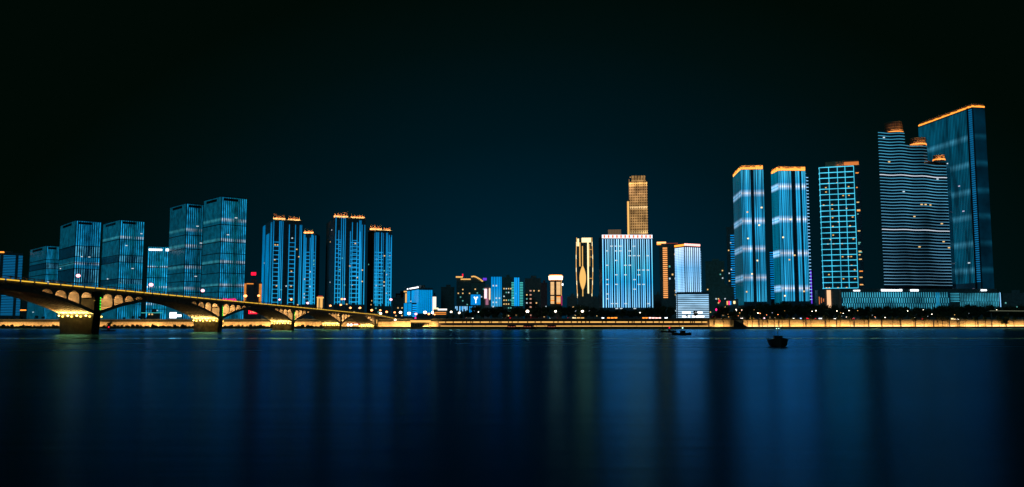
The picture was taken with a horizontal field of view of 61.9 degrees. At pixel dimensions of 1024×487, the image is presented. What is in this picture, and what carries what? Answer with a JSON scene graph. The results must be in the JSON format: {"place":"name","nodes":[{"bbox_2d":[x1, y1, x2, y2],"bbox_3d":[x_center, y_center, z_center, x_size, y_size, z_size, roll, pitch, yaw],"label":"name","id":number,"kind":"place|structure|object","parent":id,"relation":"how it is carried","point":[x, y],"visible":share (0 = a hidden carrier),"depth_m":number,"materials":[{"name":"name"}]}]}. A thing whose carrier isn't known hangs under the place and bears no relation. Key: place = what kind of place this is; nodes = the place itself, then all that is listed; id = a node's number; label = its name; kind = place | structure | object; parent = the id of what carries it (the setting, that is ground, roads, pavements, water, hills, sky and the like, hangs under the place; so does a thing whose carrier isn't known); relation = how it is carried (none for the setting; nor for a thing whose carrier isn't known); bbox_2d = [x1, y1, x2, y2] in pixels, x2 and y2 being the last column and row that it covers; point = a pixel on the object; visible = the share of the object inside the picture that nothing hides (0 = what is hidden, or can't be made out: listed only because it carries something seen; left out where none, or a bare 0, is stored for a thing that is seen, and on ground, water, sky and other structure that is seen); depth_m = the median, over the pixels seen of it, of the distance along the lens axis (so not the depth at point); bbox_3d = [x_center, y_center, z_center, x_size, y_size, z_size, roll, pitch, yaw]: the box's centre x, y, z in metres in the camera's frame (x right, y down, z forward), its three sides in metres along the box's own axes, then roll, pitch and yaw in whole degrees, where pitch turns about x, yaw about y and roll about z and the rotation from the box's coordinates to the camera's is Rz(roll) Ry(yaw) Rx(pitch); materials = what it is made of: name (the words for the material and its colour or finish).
{"place":"outdoors","nodes":[
{"label":"outdoors","id":0,"kind":"place"},
{"bbox_2d":[0,251,22,318],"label":"residential tower","id":1,"kind":"structure","parent":0,"point":[10,263],"depth_m":1135.73,"materials":[{"name":"blue glass"}]},
{"bbox_2d":[22,275,28,318],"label":"apartment block","id":2,"kind":"structure","parent":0,"point":[24,307],"depth_m":1098.72,"materials":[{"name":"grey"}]},
{"bbox_2d":[27,245,59,318],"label":"glass tower","id":3,"kind":"structure","parent":0,"point":[44,263],"depth_m":1040.46,"materials":[{"name":"blue glass"}]},
{"bbox_2d":[56,220,100,318],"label":"glass tower","id":4,"kind":"structure","parent":0,"point":[79,250],"depth_m":973.95,"materials":[{"name":"blue glass"}]},
{"bbox_2d":[100,219,144,318],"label":"glass tower","id":5,"kind":"structure","parent":0,"point":[122,253],"depth_m":952.53,"materials":[{"name":"blue glass"}]},
{"bbox_2d":[147,309,159,318],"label":"apartment block","id":6,"kind":"structure","parent":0,"point":[154,314],"depth_m":699.78,"materials":[{"name":"grey"}]},
{"bbox_2d":[145,246,168,318],"bbox_3d":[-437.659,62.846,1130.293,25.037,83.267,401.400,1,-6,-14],"label":"glass tower","id":7,"kind":"structure","parent":0,"point":[157,268],"depth_m":937.96,"materials":[{"name":"blue glass"}]},
{"bbox_2d":[166,203,203,318],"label":"glass tower","id":8,"kind":"structure","parent":0,"point":[185,238],"depth_m":916.80,"materials":[{"name":"blue glass"}]},
{"bbox_2d":[200,196,246,318],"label":"glass tower","id":9,"kind":"structure","parent":0,"point":[223,248],"depth_m":873.47,"materials":[{"name":"blue glass"}]},
{"bbox_2d":[261,214,301,318],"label":"residential tower","id":10,"kind":"structure","parent":0,"point":[281,257],"depth_m":828.90,"materials":[{"name":"blue"}]},
{"bbox_2d":[301,228,319,318],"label":"residential tower","id":11,"kind":"structure","parent":0,"point":[311,264],"depth_m":837.45,"materials":[{"name":"blue"}]},
{"bbox_2d":[325,211,365,318],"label":"residential tower","id":12,"kind":"structure","parent":0,"point":[345,258],"depth_m":807.71,"materials":[{"name":"blue"}]},
{"bbox_2d":[367,224,391,317],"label":"residential tower","id":13,"kind":"structure","parent":0,"point":[379,268],"depth_m":820.38,"materials":[{"name":"blue"}]},
{"bbox_2d":[392,295,403,318],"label":"apartment block","id":14,"kind":"structure","parent":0,"point":[397,304],"depth_m":798.66,"materials":[{"name":"grey"}]},
{"bbox_2d":[404,303,416,318],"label":"annex building","id":15,"kind":"structure","parent":0,"point":[410,308],"depth_m":648.40,"materials":[{"name":"blue"}]},
{"bbox_2d":[407,285,432,318],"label":"hotel building","id":16,"kind":"structure","parent":0,"point":[420,296],"depth_m":681.07,"materials":[{"name":"blue"}]},
{"bbox_2d":[432,292,435,318],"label":"slatted building","id":17,"kind":"structure","parent":0,"point":[434,302],"depth_m":688.28,"materials":[{"name":"white"}]},
{"bbox_2d":[433,308,447,318],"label":"hall","id":18,"kind":"structure","parent":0,"point":[440,313],"depth_m":638.18,"materials":[{"name":"orange"}]},
{"bbox_2d":[441,285,454,318],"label":"apartment block","id":19,"kind":"structure","parent":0,"point":[447,297],"depth_m":898.96,"materials":[{"name":"grey"}]},
{"bbox_2d":[456,274,470,305],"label":"apartment block","id":20,"kind":"structure","parent":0,"point":[463,292],"depth_m":819.64,"materials":[{"name":"grey"}]},
{"bbox_2d":[471,276,486,318],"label":"apartment block","id":21,"kind":"structure","parent":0,"point":[477,285],"depth_m":811.79,"materials":[{"name":"grey"}]},
{"bbox_2d":[484,284,489,318],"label":"apartment block","id":22,"kind":"structure","parent":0,"point":[487,296],"depth_m":758.59,"materials":[{"name":"grey"}]},
{"bbox_2d":[491,277,501,318],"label":"apartment block","id":23,"kind":"structure","parent":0,"point":[496,292],"depth_m":738.92,"materials":[{"name":"blue"}]},
{"bbox_2d":[502,275,512,318],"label":"apartment block","id":24,"kind":"structure","parent":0,"point":[507,280],"depth_m":799.27,"materials":[{"name":"grey"}]},
{"bbox_2d":[0,328,1023,486],"bbox_3d":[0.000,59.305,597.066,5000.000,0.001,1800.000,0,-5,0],"label":"river water","id":25,"kind":"structure","parent":0,"point":[922,407],"depth_m":22.61,"materials":[{"name":"blue liquid"}]},
{"bbox_2d":[0,275,399,333],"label":"arch bridge","id":26,"kind":"structure","parent":25,"relation":"in","point":[78,309],"depth_m":236.34,"materials":[{"name":"concrete"}]},
{"bbox_2d":[505,325,519,328],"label":"moored boat","id":27,"kind":"object","parent":25,"relation":"on","point":[511,327],"visible":0.82,"depth_m":462.69,"materials":[{"name":"paint"}]},
{"bbox_2d":[521,325,535,328],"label":"moored boat","id":28,"kind":"object","parent":25,"relation":"on","point":[527,327],"visible":0.79,"depth_m":462.70,"materials":[{"name":"paint"}]},
{"bbox_2d":[545,325,559,328],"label":"moored boat","id":29,"kind":"object","parent":25,"relation":"on","point":[551,327],"visible":0.87,"depth_m":462.71,"materials":[{"name":"paint"}]},
{"bbox_2d":[672,327,690,334],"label":"boat","id":30,"kind":"object","parent":25,"relation":"on","point":[682,332],"visible":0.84,"depth_m":188.76,"materials":[{"name":"paint"}]},
{"bbox_2d":[767,328,787,346],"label":"boat","id":31,"kind":"object","parent":25,"relation":"on","point":[778,341],"visible":0.92,"depth_m":85.90,"materials":[{"name":"paint"}]},
{"bbox_2d":[0,326,1023,328],"bbox_3d":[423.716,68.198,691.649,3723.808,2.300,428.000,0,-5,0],"label":"embankment","id":32,"kind":"structure","parent":0,"point":[884,327],"depth_m":524.33,"materials":[{"name":"brown concrete"}]},
{"bbox_2d":[0,319,391,326],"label":"river wall","id":33,"kind":"structure","parent":32,"relation":"on","point":[189,322],"depth_m":545.02,"materials":[{"name":"stone"}]},
{"bbox_2d":[392,319,437,326],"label":"river wall","id":34,"kind":"structure","parent":32,"relation":"on","point":[406,323],"depth_m":518.14,"materials":[{"name":"stone"}]},
{"bbox_2d":[410,320,430,326],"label":"landing pavilion","id":35,"kind":"structure","parent":32,"relation":"on","point":[420,323],"depth_m":511.15,"materials":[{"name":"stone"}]},
{"bbox_2d":[438,318,708,326],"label":"river wall","id":36,"kind":"structure","parent":32,"relation":"on","point":[619,322],"depth_m":488.21,"materials":[{"name":"brown stone"}]},
{"bbox_2d":[731,320,746,326],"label":"river stairs","id":37,"kind":"structure","parent":32,"relation":"on","point":[734,323],"depth_m":492.06,"materials":[{"name":"brown concrete"}]},
{"bbox_2d":[709,318,1023,326],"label":"river wall","id":38,"kind":"structure","parent":32,"relation":"on","point":[832,322],"depth_m":544.78,"materials":[{"name":"stone"}]},
{"bbox_2d":[0,0,1023,318],"label":"sky","id":39,"kind":"structure","parent":0,"point":[489,137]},
{"bbox_2d":[511,278,522,317],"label":"apartment block","id":40,"kind":"structure","parent":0,"point":[516,292],"depth_m":728.88,"materials":[{"name":"blue"}]},
{"bbox_2d":[525,276,540,317],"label":"apartment block","id":41,"kind":"structure","parent":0,"point":[532,292],"depth_m":758.99,"materials":[{"name":"grey"}]},
{"bbox_2d":[541,280,546,317],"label":"apartment block","id":42,"kind":"structure","parent":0,"point":[543,293],"depth_m":898.71,"materials":[{"name":"grey"}]},
{"bbox_2d":[549,275,562,317],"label":"crowned tower","id":43,"kind":"structure","parent":0,"point":[556,284],"depth_m":699.04,"materials":[{"name":"brown stone"}]},
{"bbox_2d":[567,294,576,317],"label":"apartment block","id":44,"kind":"structure","parent":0,"point":[572,300],"depth_m":758.19,"materials":[{"name":"grey"}]},
{"bbox_2d":[576,238,592,295],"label":"golden tower","id":45,"kind":"structure","parent":0,"point":[584,264],"depth_m":900.99,"materials":[{"name":"gold"}]},
{"bbox_2d":[577,293,595,317],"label":"apartment block","id":46,"kind":"structure","parent":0,"point":[588,299],"depth_m":737.81,"materials":[{"name":"grey"}]},
{"bbox_2d":[596,295,598,317],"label":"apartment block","id":47,"kind":"structure","parent":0,"point":[597,302],"depth_m":798.07,"materials":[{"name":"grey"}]},
{"bbox_2d":[608,229,620,234],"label":"office tower","id":48,"kind":"structure","parent":0,"point":[614,232],"depth_m":984.49,"materials":[{"name":"brown glass"}]},
{"bbox_2d":[599,235,652,317],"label":"striped tower","id":49,"kind":"structure","parent":0,"point":[625,273],"depth_m":641.08,"materials":[{"name":"blue glass"}]},
{"bbox_2d":[627,175,647,234],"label":"skyscraper","id":50,"kind":"structure","parent":0,"point":[637,212],"depth_m":1157.85,"materials":[{"name":"brown metal"}]},
{"bbox_2d":[654,292,661,317],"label":"apartment block","id":51,"kind":"structure","parent":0,"point":[657,300],"depth_m":718.10,"materials":[{"name":"grey"}]},
{"bbox_2d":[657,242,677,317],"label":"office tower","id":52,"kind":"structure","parent":0,"point":[667,270],"depth_m":759.49,"materials":[{"name":"brown"}]},
{"bbox_2d":[674,243,701,317],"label":"striped tower","id":53,"kind":"structure","parent":0,"point":[688,268],"depth_m":586.27,"materials":[{"name":"blue glass"}]},
{"bbox_2d":[705,259,724,317],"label":"apartment block","id":54,"kind":"structure","parent":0,"point":[714,273],"depth_m":818.76,"materials":[{"name":"grey"}]},
{"bbox_2d":[711,284,733,317],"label":"apartment block","id":55,"kind":"structure","parent":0,"point":[722,292],"depth_m":757.20,"materials":[{"name":"grey"}]},
{"bbox_2d":[726,225,735,298],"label":"apartment block","id":56,"kind":"structure","parent":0,"point":[730,257],"depth_m":801.42,"materials":[{"name":"blue"}]},
{"bbox_2d":[725,296,738,318],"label":"apartment block","id":57,"kind":"structure","parent":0,"point":[732,302],"depth_m":697.08,"materials":[{"name":"grey"}]},
{"bbox_2d":[733,165,766,318],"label":"banded tower","id":58,"kind":"structure","parent":0,"point":[749,237],"depth_m":694.39,"materials":[{"name":"blue glass"}]},
{"bbox_2d":[769,249,774,318],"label":"apartment block","id":59,"kind":"structure","parent":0,"point":[772,276],"depth_m":800.14,"materials":[{"name":"blue glass"}]},
{"bbox_2d":[771,166,811,318],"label":"banded tower","id":60,"kind":"structure","parent":0,"point":[791,259],"depth_m":684.74,"materials":[{"name":"blue glass"}]},
{"bbox_2d":[818,160,864,288],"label":"grid tower","id":61,"kind":"structure","parent":0,"point":[842,260],"depth_m":699.83,"materials":[{"name":"teal glass"}]},
{"bbox_2d":[878,121,955,288],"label":"curved tower","id":62,"kind":"structure","parent":0,"point":[917,220],"depth_m":730.95,"materials":[{"name":"blue glass"}]},
{"bbox_2d":[918,103,993,288],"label":"skyscraper","id":63,"kind":"structure","parent":0,"point":[956,138],"depth_m":818.75,"materials":[{"name":"blue glass"}]},
{"bbox_2d":[1002,290,1023,319],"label":"apartment block","id":64,"kind":"structure","parent":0,"point":[1014,298],"depth_m":754.68,"materials":[{"name":"grey"}]},
{"bbox_3d":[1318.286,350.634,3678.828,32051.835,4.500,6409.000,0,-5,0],"label":"ground","id":65,"kind":"structure","parent":0,"visible":0},
{"bbox_2d":[243,279,261,318],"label":"office block","id":66,"kind":"structure","parent":65,"relation":"on","point":[252,286],"depth_m":761.08,"materials":[{"name":"grey"}]},
{"bbox_2d":[403,287,406,318],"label":"stair tower","id":67,"kind":"structure","parent":65,"relation":"on","point":[405,295],"depth_m":698.90,"materials":[{"name":"orange"}]},
{"bbox_2d":[455,306,475,318],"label":"apartment block","id":68,"kind":"structure","parent":65,"relation":"on","point":[461,309],"depth_m":634.35,"materials":[{"name":"grey"}]},
{"bbox_2d":[471,295,479,311],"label":"screen cube","id":69,"kind":"object","parent":65,"relation":"on","point":[475,299],"visible":0.72,"depth_m":635.84,"materials":[{"name":"blue"}]},
{"bbox_2d":[470,305,480,317],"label":"tree","id":70,"kind":"object","parent":65,"relation":"on","point":[475,309],"visible":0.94,"depth_m":534.31,"materials":[{"name":"black plant"}]},
{"bbox_2d":[484,307,494,314],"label":"tree","id":71,"kind":"object","parent":65,"relation":"on","point":[491,310],"visible":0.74,"depth_m":528.83,"materials":[{"name":"black plant"}]},
{"bbox_2d":[496,306,508,314],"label":"tree","id":72,"kind":"object","parent":65,"relation":"on","point":[500,310],"visible":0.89,"depth_m":523.59,"materials":[{"name":"black plant"}]},
{"bbox_2d":[541,305,549,315],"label":"tree","id":73,"kind":"object","parent":65,"relation":"on","point":[546,309],"visible":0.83,"depth_m":521.50,"materials":[{"name":"black plant"}]},
{"bbox_2d":[555,305,565,313],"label":"tree","id":74,"kind":"object","parent":65,"relation":"on","point":[558,308],"visible":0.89,"depth_m":513.90,"materials":[{"name":"black plant"}]},
{"bbox_2d":[566,305,575,314],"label":"tree","id":75,"kind":"object","parent":65,"relation":"on","point":[569,308],"visible":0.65,"depth_m":523.69,"materials":[{"name":"black plant"}]},
{"bbox_2d":[574,304,583,314],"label":"tree","id":76,"kind":"object","parent":65,"relation":"on","point":[579,308],"visible":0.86,"depth_m":514.32,"materials":[{"name":"black plant"}]},
{"bbox_2d":[618,308,626,315],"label":"tree","id":77,"kind":"object","parent":65,"relation":"on","point":[622,311],"visible":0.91,"depth_m":514.16,"materials":[{"name":"black plant"}]},
{"bbox_2d":[643,306,654,315],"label":"tree","id":78,"kind":"object","parent":65,"relation":"on","point":[650,310],"visible":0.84,"depth_m":514.42,"materials":[{"name":"black plant"}]},
{"bbox_2d":[666,306,676,317],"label":"tree","id":79,"kind":"object","parent":65,"relation":"on","point":[670,309],"visible":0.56,"depth_m":518.40,"materials":[{"name":"black plant"}]},
{"bbox_2d":[676,292,709,318],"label":"striped podium","id":80,"kind":"object","parent":65,"relation":"on","point":[688,303],"visible":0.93,"depth_m":556.35,"materials":[{"name":"blue glass"}]},
{"bbox_2d":[715,305,723,317],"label":"tree","id":81,"kind":"object","parent":65,"relation":"on","point":[719,309],"visible":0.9,"depth_m":523.86,"materials":[{"name":"black plant"}]},
{"bbox_2d":[722,306,731,314],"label":"tree","id":82,"kind":"object","parent":65,"relation":"on","point":[726,309],"visible":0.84,"depth_m":520.53,"materials":[{"name":"black plant"}]},
{"bbox_2d":[737,306,747,315],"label":"tree","id":83,"kind":"object","parent":65,"relation":"on","point":[744,308],"visible":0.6,"depth_m":529.02,"materials":[{"name":"black plant"}]},
{"bbox_2d":[751,304,764,318],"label":"tree","id":84,"kind":"object","parent":65,"relation":"on","point":[759,307],"visible":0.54,"depth_m":536.23,"materials":[{"name":"black plant"}]},
{"bbox_2d":[764,309,773,315],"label":"tree","id":85,"kind":"object","parent":65,"relation":"on","point":[768,313],"visible":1,"depth_m":528.51,"materials":[{"name":"black plant"}]},
{"bbox_2d":[776,301,791,313],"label":"tree","id":86,"kind":"object","parent":65,"relation":"on","point":[786,306],"visible":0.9,"depth_m":542.02,"materials":[{"name":"black plant"}]},
{"bbox_2d":[794,304,802,313],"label":"tree","id":87,"kind":"object","parent":65,"relation":"on","point":[797,307],"visible":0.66,"depth_m":553.48,"materials":[{"name":"black plant"}]},
{"bbox_2d":[810,271,813,318],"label":"light shaft","id":88,"kind":"object","parent":65,"relation":"on","point":[811,287],"visible":0.66,"depth_m":759.12,"materials":[{"name":"blue"}]},
{"bbox_2d":[809,303,817,314],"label":"tree","id":89,"kind":"object","parent":65,"relation":"on","point":[813,309],"visible":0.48,"depth_m":564.28,"materials":[{"name":"black plant"}]},
{"bbox_2d":[817,286,823,318],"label":"apartment block","id":90,"kind":"structure","parent":65,"relation":"on","point":[820,295],"depth_m":658.26,"materials":[{"name":"grey"}]},
{"bbox_2d":[818,303,829,318],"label":"tree","id":91,"kind":"object","parent":65,"relation":"on","point":[823,307],"visible":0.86,"depth_m":558.89,"materials":[{"name":"black plant"}]},
{"bbox_2d":[815,289,838,318],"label":"corner pavilion","id":92,"kind":"structure","parent":65,"relation":"on","point":[831,296],"depth_m":654.18,"materials":[{"name":"grey concrete"}]},
{"bbox_2d":[826,304,841,315],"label":"tree","id":93,"kind":"object","parent":65,"relation":"on","point":[834,308],"visible":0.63,"depth_m":569.15,"materials":[{"name":"black plant"}]},
{"bbox_2d":[862,305,870,316],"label":"tree","id":94,"kind":"object","parent":65,"relation":"on","point":[866,308],"visible":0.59,"depth_m":586.07,"materials":[{"name":"black plant"}]},
{"bbox_2d":[872,306,881,318],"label":"tree","id":95,"kind":"object","parent":65,"relation":"on","point":[875,309],"visible":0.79,"depth_m":584.11,"materials":[{"name":"black plant"}]},
{"bbox_2d":[882,306,893,317],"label":"tree","id":96,"kind":"object","parent":65,"relation":"on","point":[887,309],"visible":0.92,"depth_m":586.53,"materials":[{"name":"black plant"}]},
{"bbox_2d":[838,289,959,319],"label":"shopping podium","id":97,"kind":"object","parent":65,"relation":"on","point":[911,299],"visible":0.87,"depth_m":649.55,"materials":[{"name":"teal glass"}]},
{"bbox_2d":[897,306,907,313],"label":"tree","id":98,"kind":"object","parent":65,"relation":"on","point":[900,308],"visible":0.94,"depth_m":592.59,"materials":[{"name":"black plant"}]},
{"bbox_2d":[918,308,930,315],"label":"tree","id":99,"kind":"object","parent":65,"relation":"on","point":[924,311],"visible":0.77,"depth_m":600.90,"materials":[{"name":"black plant"}]},
{"bbox_2d":[931,305,942,315],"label":"tree","id":100,"kind":"object","parent":65,"relation":"on","point":[938,309],"visible":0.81,"depth_m":609.43,"materials":[{"name":"black plant"}]},
{"bbox_2d":[945,304,956,315],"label":"tree","id":101,"kind":"object","parent":65,"relation":"on","point":[950,308],"visible":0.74,"depth_m":612.17,"materials":[{"name":"black plant"}]},
{"bbox_2d":[954,305,965,315],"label":"tree","id":102,"kind":"object","parent":65,"relation":"on","point":[959,307],"visible":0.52,"depth_m":626.22,"materials":[{"name":"black plant"}]},
{"bbox_2d":[960,304,971,315],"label":"tree","id":103,"kind":"object","parent":65,"relation":"on","point":[966,307],"visible":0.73,"depth_m":627.26,"materials":[{"name":"black plant"}]},
{"bbox_2d":[968,305,978,319],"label":"tree","id":104,"kind":"object","parent":65,"relation":"on","point":[974,309],"visible":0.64,"depth_m":627.53,"materials":[{"name":"black plant"}]},
{"bbox_2d":[958,289,1000,319],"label":"shopping podium","id":105,"kind":"object","parent":65,"relation":"on","point":[981,297],"visible":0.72,"depth_m":664.11,"materials":[{"name":"teal glass"}]},
{"bbox_2d":[977,305,990,314],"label":"tree","id":106,"kind":"object","parent":65,"relation":"on","point":[987,308],"visible":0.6,"depth_m":626.38,"materials":[{"name":"black plant"}]},
{"bbox_2d":[981,310,990,316],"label":"tree","id":107,"kind":"object","parent":65,"relation":"on","point":[985,313],"visible":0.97,"depth_m":617.95,"materials":[{"name":"black plant"}]},
{"bbox_2d":[1002,307,1013,314],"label":"tree","id":108,"kind":"object","parent":65,"relation":"on","point":[1006,309],"visible":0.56,"depth_m":632.85,"materials":[{"name":"black plant"}]},
{"label":"riverside road","id":109,"kind":"structure","parent":0,"visible":0},
{"bbox_2d":[317,296,323,308],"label":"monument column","id":110,"kind":"structure","parent":109,"relation":"on","point":[321,301],"depth_m":538.02,"materials":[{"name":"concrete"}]},
{"bbox_2d":[987,310,1023,319],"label":"footbridge","id":111,"kind":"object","parent":109,"relation":"on","point":[991,311],"visible":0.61,"depth_m":620.14,"materials":[{"name":"grey concrete"}]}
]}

